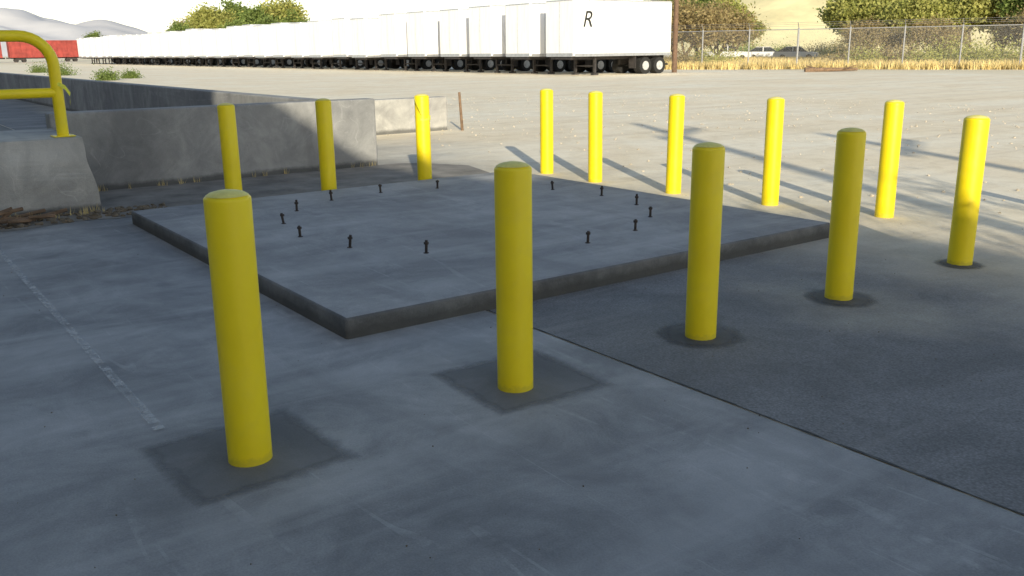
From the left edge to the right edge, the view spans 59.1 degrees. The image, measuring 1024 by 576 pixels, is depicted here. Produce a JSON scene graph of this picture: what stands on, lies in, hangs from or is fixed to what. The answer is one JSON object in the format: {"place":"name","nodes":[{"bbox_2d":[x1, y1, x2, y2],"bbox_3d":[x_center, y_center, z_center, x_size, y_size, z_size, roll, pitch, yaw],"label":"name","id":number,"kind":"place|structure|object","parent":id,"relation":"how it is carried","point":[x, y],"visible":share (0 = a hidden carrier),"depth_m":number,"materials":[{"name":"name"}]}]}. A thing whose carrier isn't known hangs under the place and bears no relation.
{"place":"outdoors","nodes":[
{"label":"outdoors","id":0,"kind":"place"},
{"bbox_2d":[0,8,148,55],"bbox_3d":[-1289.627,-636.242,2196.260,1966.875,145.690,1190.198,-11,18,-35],"label":"distant mountain","id":1,"kind":"structure","parent":0,"point":[39,26],"depth_m":2186.77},
{"bbox_2d":[0,0,547,31],"label":"sky","id":2,"kind":"structure","parent":0,"point":[145,15],"materials":[{"name":"white"}]},
{"bbox_2d":[0,217,1023,575],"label":"concrete apron","id":3,"kind":"object","parent":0,"point":[626,471],"depth_m":3.44,"materials":[{"name":"grey concrete"}]},
{"bbox_2d":[2,253,164,429],"bbox_3d":[-3.048,0.076,5.873,0.045,0.001,5.250,-11,18,-35],"label":"painted line","id":4,"kind":"object","parent":3,"relation":"on","point":[116,384],"visible":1,"depth_m":4.56,"materials":[{"name":"white paint"}]},
{"bbox_2d":[148,412,347,500],"bbox_3d":[-1.053,0.653,3.595,0.720,0.001,0.720,-12,19,-38],"label":"concrete patch","id":5,"kind":"object","parent":3,"relation":"on","point":[202,467],"visible":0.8,"depth_m":3.54,"materials":[{"name":"grey concrete"}]},
{"bbox_2d":[203,189,272,467],"bbox_3d":[-1.029,0.171,3.409,0.170,1.092,0.170,-5,16,-16],"label":"safety bollard","id":6,"kind":"object","parent":5,"relation":"on","point":[229,224],"visible":0.96,"depth_m":3.33,"materials":[{"name":"yellow metal"}]},
{"bbox_2d":[437,352,604,409],"bbox_3d":[0.039,0.438,4.359,0.700,0.001,0.700,-10,18,-33],"label":"concrete patch","id":7,"kind":"object","parent":3,"relation":"on","point":[552,378],"visible":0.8,"depth_m":4.31,"materials":[{"name":"grey concrete"}]},
{"bbox_2d":[494,161,532,392],"bbox_3d":[0.010,-0.032,4.129,0.170,1.092,0.170,3,15,13],"label":"safety bollard","id":8,"kind":"object","parent":7,"relation":"on","point":[513,239],"visible":0.94,"depth_m":4.05,"materials":[{"name":"yellow metal"}]},
{"bbox_2d":[0,55,1023,516],"bbox_3d":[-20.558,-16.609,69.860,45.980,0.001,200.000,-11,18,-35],"label":"asphalt lot","id":9,"kind":"structure","parent":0,"point":[794,355],"depth_m":7.33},
{"bbox_2d":[26,61,47,72],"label":"bush","id":10,"kind":"object","parent":9,"relation":"on","point":[36,69],"visible":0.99,"depth_m":81.98,"materials":[{"name":"green plant"}]},
{"bbox_2d":[6,40,79,61],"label":"freight railcar","id":11,"kind":"object","parent":9,"relation":"on","point":[67,50],"visible":0.77,"depth_m":206.87,"materials":[{"name":"metal"}]},
{"bbox_2d":[0,128,101,217],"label":"loading dock","id":12,"kind":"object","parent":9,"relation":"on","point":[41,169],"visible":0.83,"depth_m":8.89,"materials":[{"name":"concrete"}]},
{"bbox_2d":[0,30,75,137],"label":"safety railing","id":13,"kind":"object","parent":12,"relation":"on","point":[54,92],"visible":0.88,"depth_m":8.81,"materials":[{"name":"yellow metal"}]},
{"bbox_2d":[44,60,80,75],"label":"bush","id":14,"kind":"object","parent":9,"relation":"on","point":[64,71],"visible":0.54,"depth_m":69.90,"materials":[{"name":"green plant"}]},
{"bbox_2d":[81,38,124,63],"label":"semi trailer","id":15,"kind":"object","parent":9,"relation":"on","point":[84,44],"visible":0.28,"depth_m":149.71,"materials":[{"name":"metal"}]},
{"bbox_2d":[87,37,131,63],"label":"semi trailer","id":16,"kind":"object","parent":9,"relation":"on","point":[90,47],"visible":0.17,"depth_m":146.36,"materials":[{"name":"metal"}]},
{"bbox_2d":[89,64,131,80],"bbox_3d":[-24.923,-13.220,55.300,2.189,1.070,2.266,9,18,34],"label":"bush","id":17,"kind":"object","parent":9,"relation":"on","point":[107,75],"visible":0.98,"depth_m":55.09,"materials":[{"name":"green plant"}]},
{"bbox_2d":[93,37,138,63],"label":"semi trailer","id":18,"kind":"object","parent":9,"relation":"on","point":[97,47],"visible":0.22,"depth_m":142.94,"materials":[{"name":"metal"}]},
{"bbox_2d":[100,36,145,63],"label":"semi trailer","id":19,"kind":"object","parent":9,"relation":"on","point":[104,46],"visible":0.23,"depth_m":139.64,"materials":[{"name":"metal"}]},
{"bbox_2d":[121,68,141,78],"bbox_3d":[-25.011,-14.125,59.406,1.737,0.716,1.671,-11,18,-35],"label":"bush","id":20,"kind":"object","parent":9,"relation":"on","point":[131,74],"visible":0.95,"depth_m":59.22,"materials":[{"name":"green plant"}]},
{"bbox_2d":[106,35,157,63],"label":"semi trailer","id":21,"kind":"object","parent":9,"relation":"on","point":[112,46],"visible":0.33,"depth_m":136.09,"materials":[{"name":"metal"}]},
{"bbox_2d":[116,35,162,64],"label":"semi trailer","id":22,"kind":"object","parent":9,"relation":"on","point":[120,46],"visible":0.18,"depth_m":133.41,"materials":[{"name":"metal"}]},
{"bbox_2d":[122,35,173,64],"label":"semi trailer","id":23,"kind":"object","parent":9,"relation":"on","point":[127,42],"visible":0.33,"depth_m":129.60,"materials":[{"name":"metal"}]},
{"bbox_2d":[132,34,181,64],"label":"semi trailer","id":24,"kind":"object","parent":9,"relation":"on","point":[135,45],"visible":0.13,"depth_m":126.75,"materials":[{"name":"metal"}]},
{"bbox_2d":[0,72,316,110],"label":"retaining wall","id":25,"kind":"structure","parent":9,"relation":"on","point":[87,95],"depth_m":20.64,"materials":[{"name":"concrete"}]},
{"bbox_2d":[137,34,191,64],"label":"semi trailer","id":26,"kind":"object","parent":9,"relation":"on","point":[143,45],"visible":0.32,"depth_m":122.67,"materials":[{"name":"metal"}]},
{"bbox_2d":[147,32,200,64],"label":"semi trailer","id":27,"kind":"object","parent":9,"relation":"on","point":[153,45],"visible":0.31,"depth_m":119.50,"materials":[{"name":"metal"}]},
{"bbox_2d":[165,20,192,30],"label":"tree","id":28,"kind":"object","parent":9,"relation":"on","point":[177,27],"visible":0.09,"depth_m":193.86,"materials":[{"name":"green plant"}]},
{"bbox_2d":[156,32,209,65],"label":"semi trailer","id":29,"kind":"object","parent":9,"relation":"on","point":[162,52],"visible":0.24,"depth_m":116.52,"materials":[{"name":"metal"}]},
{"bbox_2d":[164,31,222,65],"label":"semi trailer","id":30,"kind":"object","parent":9,"relation":"on","point":[171,44],"visible":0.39,"depth_m":112.55,"materials":[{"name":"metal"}]},
{"bbox_2d":[176,31,232,65],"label":"semi trailer","id":31,"kind":"object","parent":9,"relation":"on","point":[182,45],"visible":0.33,"depth_m":109.84,"materials":[{"name":"metal"}]},
{"bbox_2d":[45,98,377,190],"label":"retaining wall","id":32,"kind":"structure","parent":9,"relation":"on","point":[136,148],"depth_m":11.15,"materials":[{"name":"concrete"}]},
{"bbox_2d":[184,1,242,28],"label":"tree","id":33,"kind":"object","parent":9,"relation":"on","point":[207,17],"visible":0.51,"depth_m":201.55,"materials":[{"name":"green plant"}]},
{"bbox_2d":[185,29,246,65],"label":"semi trailer","id":34,"kind":"object","parent":9,"relation":"on","point":[192,43],"visible":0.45,"depth_m":106.09,"materials":[{"name":"metal"}]},
{"bbox_2d":[217,103,241,189],"bbox_3d":[-2.828,-1.305,9.080,0.170,1.092,0.170,1,15,9],"label":"safety bollard","id":35,"kind":"object","parent":9,"relation":"on","point":[229,144],"visible":0.85,"depth_m":8.99,"materials":[{"name":"yellow metal"}]},
{"bbox_2d":[197,29,261,66],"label":"semi trailer","id":36,"kind":"object","parent":9,"relation":"on","point":[205,44],"visible":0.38,"depth_m":102.77,"materials":[{"name":"metal"}]},
{"bbox_2d":[204,0,255,18],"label":"tree","id":37,"kind":"object","parent":9,"relation":"on","point":[236,7],"visible":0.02,"depth_m":208.73,"materials":[{"name":"green plant"}]},
{"bbox_2d":[0,163,489,231],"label":"dirt strip","id":38,"kind":"object","parent":9,"relation":"on","point":[183,194],"visible":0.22,"depth_m":10.78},
{"bbox_2d":[0,207,67,223],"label":"scrap wood","id":39,"kind":"object","parent":38,"relation":"on","point":[7,212],"visible":1,"depth_m":8.46,"materials":[{"name":"brown wood"}]},
{"bbox_2d":[0,202,166,228],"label":"rubble","id":40,"kind":"object","parent":38,"relation":"on","point":[95,214],"visible":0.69,"depth_m":8.87,"materials":[{"name":"stone"}]},
{"bbox_2d":[10,162,375,217],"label":"weeds","id":41,"kind":"object","parent":38,"relation":"on","point":[87,212],"visible":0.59,"depth_m":10.48,"materials":[{"name":"green plant"}]},
{"bbox_2d":[212,28,277,66],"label":"semi trailer","id":42,"kind":"object","parent":9,"relation":"on","point":[220,42],"visible":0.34,"depth_m":99.44,"materials":[{"name":"metal"}]},
{"bbox_2d":[217,4,281,27],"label":"tree","id":43,"kind":"object","parent":9,"relation":"on","point":[256,16],"visible":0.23,"depth_m":201.35,"materials":[{"name":"green plant"}]},
{"bbox_2d":[226,26,292,66],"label":"semi trailer","id":44,"kind":"object","parent":9,"relation":"on","point":[235,43],"visible":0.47,"depth_m":96.07,"materials":[{"name":"metal"}]},
{"bbox_2d":[242,24,314,66],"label":"semi trailer","id":45,"kind":"object","parent":9,"relation":"on","point":[248,41],"visible":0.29,"depth_m":92.92,"materials":[{"name":"metal"}]},
{"bbox_2d":[253,0,308,22],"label":"tree","id":46,"kind":"object","parent":9,"relation":"on","point":[277,9],"visible":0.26,"depth_m":212.19,"materials":[{"name":"green plant"}]},
{"bbox_2d":[253,25,324,67],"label":"semi trailer","id":47,"kind":"object","parent":9,"relation":"on","point":[263,41],"visible":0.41,"depth_m":89.37,"materials":[{"name":"metal"}]},
{"bbox_2d":[270,9,309,22],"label":"tree","id":48,"kind":"object","parent":9,"relation":"on","point":[285,20],"visible":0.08,"depth_m":210.13,"materials":[{"name":"green plant"}]},
{"bbox_2d":[271,23,343,67],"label":"semi trailer","id":49,"kind":"object","parent":9,"relation":"on","point":[280,34],"visible":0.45,"depth_m":85.92,"materials":[{"name":"metal"}]},
{"bbox_2d":[315,98,336,190],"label":"safety bollard","id":50,"kind":"object","parent":9,"relation":"on","point":[323,108],"visible":0.92,"depth_m":9.66,"materials":[{"name":"yellow metal"}]},
{"bbox_2d":[289,22,363,68],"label":"semi trailer","id":51,"kind":"object","parent":9,"relation":"on","point":[298,32],"visible":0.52,"depth_m":82.84,"materials":[{"name":"metal"}]},
{"bbox_2d":[307,20,390,68],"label":"semi trailer","id":52,"kind":"object","parent":9,"relation":"on","point":[320,39],"visible":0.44,"depth_m":79.09,"materials":[{"name":"metal"}]},
{"bbox_2d":[332,17,419,69],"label":"semi trailer","id":53,"kind":"object","parent":9,"relation":"on","point":[341,34],"visible":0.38,"depth_m":76.38,"materials":[{"name":"metal"}]},
{"bbox_2d":[350,17,440,69],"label":"semi trailer","id":54,"kind":"object","parent":9,"relation":"on","point":[365,38],"visible":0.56,"depth_m":72.58,"materials":[{"name":"metal"}]},
{"bbox_2d":[374,96,446,134],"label":"retaining wall","id":55,"kind":"structure","parent":9,"relation":"on","point":[394,115],"depth_m":17.43,"materials":[{"name":"concrete"}]},
{"bbox_2d":[414,94,431,179],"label":"safety bollard","id":56,"kind":"object","parent":9,"relation":"on","point":[423,149],"visible":0.84,"depth_m":10.40,"materials":[{"name":"yellow metal"}]},
{"bbox_2d":[379,13,469,70],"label":"semi trailer","id":57,"kind":"object","parent":9,"relation":"on","point":[393,35],"visible":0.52,"depth_m":69.46,"materials":[{"name":"metal"}]},
{"bbox_2d":[406,11,502,70],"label":"semi trailer","id":58,"kind":"object","parent":9,"relation":"on","point":[423,34],"visible":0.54,"depth_m":66.11,"materials":[{"name":"metal"}]},
{"bbox_2d":[131,172,829,338],"bbox_3d":[-0.459,-0.596,7.984,4.430,0.285,4.480,-11,18,-35],"label":"concrete pad","id":59,"kind":"object","parent":9,"relation":"on","point":[352,262],"visible":0.84,"depth_m":6.98,"materials":[{"name":"concrete"}]},
{"bbox_2d":[439,8,532,71],"bbox_3d":[-1.167,-17.851,65.243,7.950,4.311,2.640,-11,18,-35],"label":"semi trailer","id":60,"kind":"object","parent":9,"relation":"on","point":[454,34],"visible":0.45,"depth_m":62.76,"materials":[{"name":"metal"}]},
{"bbox_2d":[469,5,572,72],"bbox_3d":[1.067,-16.932,61.628,7.950,4.328,2.640,-11,18,-35],"label":"semi trailer","id":61,"kind":"object","parent":9,"relation":"on","point":[487,32],"visible":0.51,"depth_m":59.07,"materials":[{"name":"metal"}]},
{"bbox_2d":[540,88,552,173],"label":"safety bollard","id":62,"kind":"object","parent":9,"relation":"on","point":[546,130],"visible":0.97,"depth_m":11.43,"materials":[{"name":"yellow metal"}]},
{"bbox_2d":[505,2,613,73],"bbox_3d":[3.533,-16.072,58.342,7.950,4.284,2.640,-11,18,-35],"label":"semi trailer","id":63,"kind":"object","parent":9,"relation":"on","point":[525,31],"visible":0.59,"depth_m":55.79,"materials":[{"name":"metal"}]},
{"bbox_2d":[588,91,602,182],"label":"safety bollard","id":64,"kind":"object","parent":9,"relation":"on","point":[595,113],"visible":0.98,"depth_m":10.64,"materials":[{"name":"yellow metal"}]},
{"bbox_2d":[546,0,671,74],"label":"semi trailer","id":65,"kind":"object","parent":9,"relation":"on","point":[632,36],"visible":1,"depth_m":53.40,"materials":[{"name":"metal"}]},
{"bbox_2d":[665,94,684,193],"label":"safety bollard","id":66,"kind":"object","parent":9,"relation":"on","point":[675,141],"visible":0.98,"depth_m":9.72,"materials":[{"name":"yellow metal"}]},
{"bbox_2d":[672,0,678,72],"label":"utility pole","id":67,"kind":"object","parent":9,"relation":"on","point":[675,38],"visible":1,"depth_m":56.84,"materials":[{"name":"brown wood"}]},
{"bbox_2d":[662,324,737,345],"bbox_3d":[1.043,0.254,5.011,0.690,0.012,0.690,-11,18,-35],"label":"asphalt collar","id":68,"kind":"object","parent":9,"relation":"on","point":[676,334],"visible":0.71,"depth_m":4.95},
{"bbox_2d":[685,142,724,340],"bbox_3d":[1.030,-0.231,4.835,0.170,1.092,0.170,0,15,1],"label":"safety bollard","id":69,"kind":"object","parent":9,"relation":"on","point":[706,194],"visible":0.98,"depth_m":4.76,"materials":[{"name":"yellow metal"}]},
{"bbox_2d":[387,90,1023,212],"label":"loose stones","id":70,"kind":"object","parent":9,"relation":"on","point":[871,195],"visible":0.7,"depth_m":18.01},
{"bbox_2d":[487,310,1023,514],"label":"pavement joint","id":71,"kind":"object","parent":9,"relation":"on","point":[790,425],"visible":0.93,"depth_m":3.73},
{"bbox_2d":[761,97,784,205],"bbox_3d":[2.595,-1.347,8.985,0.170,1.092,0.170,9,18,34],"label":"safety bollard","id":72,"kind":"object","parent":9,"relation":"on","point":[773,148],"visible":0.97,"depth_m":8.92,"materials":[{"name":"yellow metal"}]},
{"bbox_2d":[804,65,857,71],"bbox_3d":[19.506,-13.415,55.175,3.207,0.449,0.717,1,15,8],"label":"driftwood log","id":73,"kind":"object","parent":9,"relation":"on","point":[817,69],"visible":0.96,"depth_m":55.14,"materials":[{"name":"brown wood"}]},
{"bbox_2d":[808,290,871,305],"bbox_3d":[2.075,0.057,5.707,0.630,0.013,0.630,-11,18,-35],"label":"asphalt collar","id":74,"kind":"object","parent":9,"relation":"on","point":[857,299],"visible":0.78,"depth_m":5.64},
{"bbox_2d":[824,127,865,300],"bbox_3d":[2.051,-0.436,5.564,0.170,1.092,0.170,0,15,4],"label":"safety bollard","id":75,"kind":"object","parent":9,"relation":"on","point":[846,201],"visible":0.97,"depth_m":5.50,"materials":[{"name":"yellow metal"}]},
{"bbox_2d":[874,100,904,217],"bbox_3d":[3.459,-1.171,8.279,0.170,1.092,0.170,7,17,28],"label":"safety bollard","id":76,"kind":"object","parent":9,"relation":"on","point":[893,115],"visible":0.98,"depth_m":8.21,"materials":[{"name":"yellow metal"}]},
{"bbox_2d":[937,259,980,267],"bbox_3d":[3.245,-0.179,6.548,0.480,0.012,0.480,-11,18,-35],"label":"asphalt collar","id":77,"kind":"object","parent":9,"relation":"on","point":[973,265],"visible":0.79,"depth_m":6.48,"materials":[{"name":"grey asphalt"}]},
{"bbox_2d":[947,115,989,265],"bbox_3d":[3.241,-0.676,6.418,0.170,1.092,0.170,6,16,22],"label":"safety bollard","id":78,"kind":"object","parent":9,"relation":"on","point":[971,166],"visible":0.97,"depth_m":6.35,"materials":[{"name":"yellow metal"}]},
{"bbox_2d":[464,53,1023,69],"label":"dry grass","id":79,"kind":"structure","parent":0,"point":[931,65],"depth_m":62.31,"materials":[{"name":"beige plant"}]},
{"bbox_2d":[647,0,1023,54],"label":"hillside","id":80,"kind":"structure","parent":0,"point":[779,12],"depth_m":195.42,"materials":[{"name":"beige soil"}]},
{"label":"grass field","id":81,"kind":"structure","parent":0,"visible":0},
{"bbox_2d":[665,34,709,63],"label":"bush","id":82,"kind":"object","parent":81,"relation":"on","point":[682,57],"visible":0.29,"depth_m":70.25,"materials":[{"name":"brown plant"}]},
{"bbox_2d":[658,0,743,56],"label":"tree","id":83,"kind":"object","parent":81,"relation":"on","point":[687,16],"visible":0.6,"depth_m":81.08,"materials":[{"name":"green plant"}]},
{"bbox_2d":[672,0,735,59],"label":"tree","id":84,"kind":"object","parent":81,"relation":"on","point":[706,1],"visible":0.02,"depth_m":93.44,"materials":[{"name":"green plant"}]},
{"bbox_2d":[705,42,744,63],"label":"bush","id":85,"kind":"object","parent":81,"relation":"on","point":[728,57],"visible":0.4,"depth_m":75.31,"materials":[{"name":"green plant"}]},
{"bbox_2d":[703,45,751,57],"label":"parked pickup truck","id":86,"kind":"object","parent":81,"relation":"on","point":[738,51],"visible":0.33,"depth_m":97.29,"materials":[{"name":"white paint"}]},
{"bbox_2d":[696,0,759,51],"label":"tree","id":87,"kind":"object","parent":81,"relation":"on","point":[736,3],"depth_m":103.27,"materials":[{"name":"green plant"}]},
{"bbox_2d":[685,0,771,57],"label":"tree","id":88,"kind":"object","parent":81,"relation":"on","point":[739,20],"visible":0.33,"depth_m":86.74,"materials":[{"name":"green plant"}]},
{"bbox_2d":[718,13,770,48],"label":"bush","id":89,"kind":"object","parent":81,"relation":"on","point":[761,27],"visible":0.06,"depth_m":99.97,"materials":[{"name":"green plant"}]},
{"bbox_2d":[749,47,776,58],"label":"parked car","id":90,"kind":"object","parent":81,"relation":"on","point":[764,50],"visible":0.41,"depth_m":101.91,"materials":[{"name":"white paint"}]},
{"bbox_2d":[773,46,818,57],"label":"parked car","id":91,"kind":"object","parent":81,"relation":"on","point":[792,53],"visible":0.58,"depth_m":97.67,"materials":[{"name":"silver metal"}]},
{"bbox_2d":[809,34,876,60],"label":"bush","id":92,"kind":"object","parent":81,"relation":"on","point":[841,58],"visible":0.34,"depth_m":70.79,"materials":[{"name":"brown plant"}]},
{"bbox_2d":[664,17,1023,67],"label":"chain link fence","id":93,"kind":"object","parent":81,"relation":"on","point":[902,51],"visible":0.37,"depth_m":60.38,"materials":[{"name":"metal"}]},
{"bbox_2d":[817,0,900,50],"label":"tree","id":94,"kind":"object","parent":81,"relation":"on","point":[843,10],"visible":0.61,"depth_m":81.03,"materials":[{"name":"green plant"}]},
{"bbox_2d":[836,41,898,62],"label":"bush","id":95,"kind":"object","parent":81,"relation":"on","point":[864,56],"visible":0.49,"depth_m":68.51,"materials":[{"name":"green plant"}]},
{"bbox_2d":[832,13,911,55],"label":"bush","id":96,"kind":"object","parent":81,"relation":"on","point":[882,34],"visible":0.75,"depth_m":73.22,"materials":[{"name":"green plant"}]},
{"bbox_2d":[850,30,939,63],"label":"bush","id":97,"kind":"object","parent":81,"relation":"on","point":[892,55],"visible":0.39,"depth_m":68.42,"materials":[{"name":"brown plant"}]},
{"bbox_2d":[870,0,956,54],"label":"tree","id":98,"kind":"object","parent":81,"relation":"on","point":[903,11],"visible":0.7,"depth_m":75.52,"materials":[{"name":"green plant"}]},
{"bbox_2d":[892,29,949,64],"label":"bush","id":99,"kind":"object","parent":81,"relation":"on","point":[922,56],"visible":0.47,"depth_m":66.26,"materials":[{"name":"green plant"}]},
{"bbox_2d":[897,12,975,55],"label":"bush","id":100,"kind":"object","parent":81,"relation":"on","point":[951,30],"visible":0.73,"depth_m":69.50,"materials":[{"name":"green plant"}]},
{"bbox_2d":[909,27,978,62],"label":"bush","id":101,"kind":"object","parent":81,"relation":"on","point":[948,53],"visible":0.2,"depth_m":67.88,"materials":[{"name":"green plant"}]},
{"bbox_2d":[925,27,998,62],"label":"bush","id":102,"kind":"object","parent":81,"relation":"on","point":[964,54],"visible":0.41,"depth_m":65.89,"materials":[{"name":"green plant"}]},
{"bbox_2d":[930,0,1000,50],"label":"tree","id":103,"kind":"object","parent":81,"relation":"on","point":[971,11],"visible":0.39,"depth_m":75.22,"materials":[{"name":"green plant"}]},
{"bbox_2d":[961,28,1020,63],"bbox_3d":[34.667,-17.098,64.215,5.174,2.654,4.922,2,15,10],"label":"bush","id":104,"kind":"object","parent":81,"relation":"on","point":[996,57],"visible":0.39,"depth_m":64.19,"materials":[{"name":"green plant"}]},
{"bbox_2d":[977,0,1006,51],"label":"tree","id":105,"kind":"object","parent":81,"relation":"on","point":[989,23],"visible":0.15,"depth_m":79.23,"materials":[{"name":"green plant"}]},
{"bbox_2d":[980,3,1023,54],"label":"bush","id":106,"kind":"object","parent":81,"relation":"on","point":[1018,20],"visible":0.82,"depth_m":68.80,"materials":[{"name":"green plant"}]},
{"bbox_2d":[989,26,1023,61],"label":"bush","id":107,"kind":"object","parent":81,"relation":"on","point":[1014,55],"visible":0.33,"depth_m":62.81,"materials":[{"name":"green plant"}]},
{"bbox_2d":[990,0,1023,38],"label":"tree","id":108,"kind":"object","parent":81,"relation":"on","point":[1006,6],"visible":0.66,"depth_m":73.60,"materials":[{"name":"green plant"}]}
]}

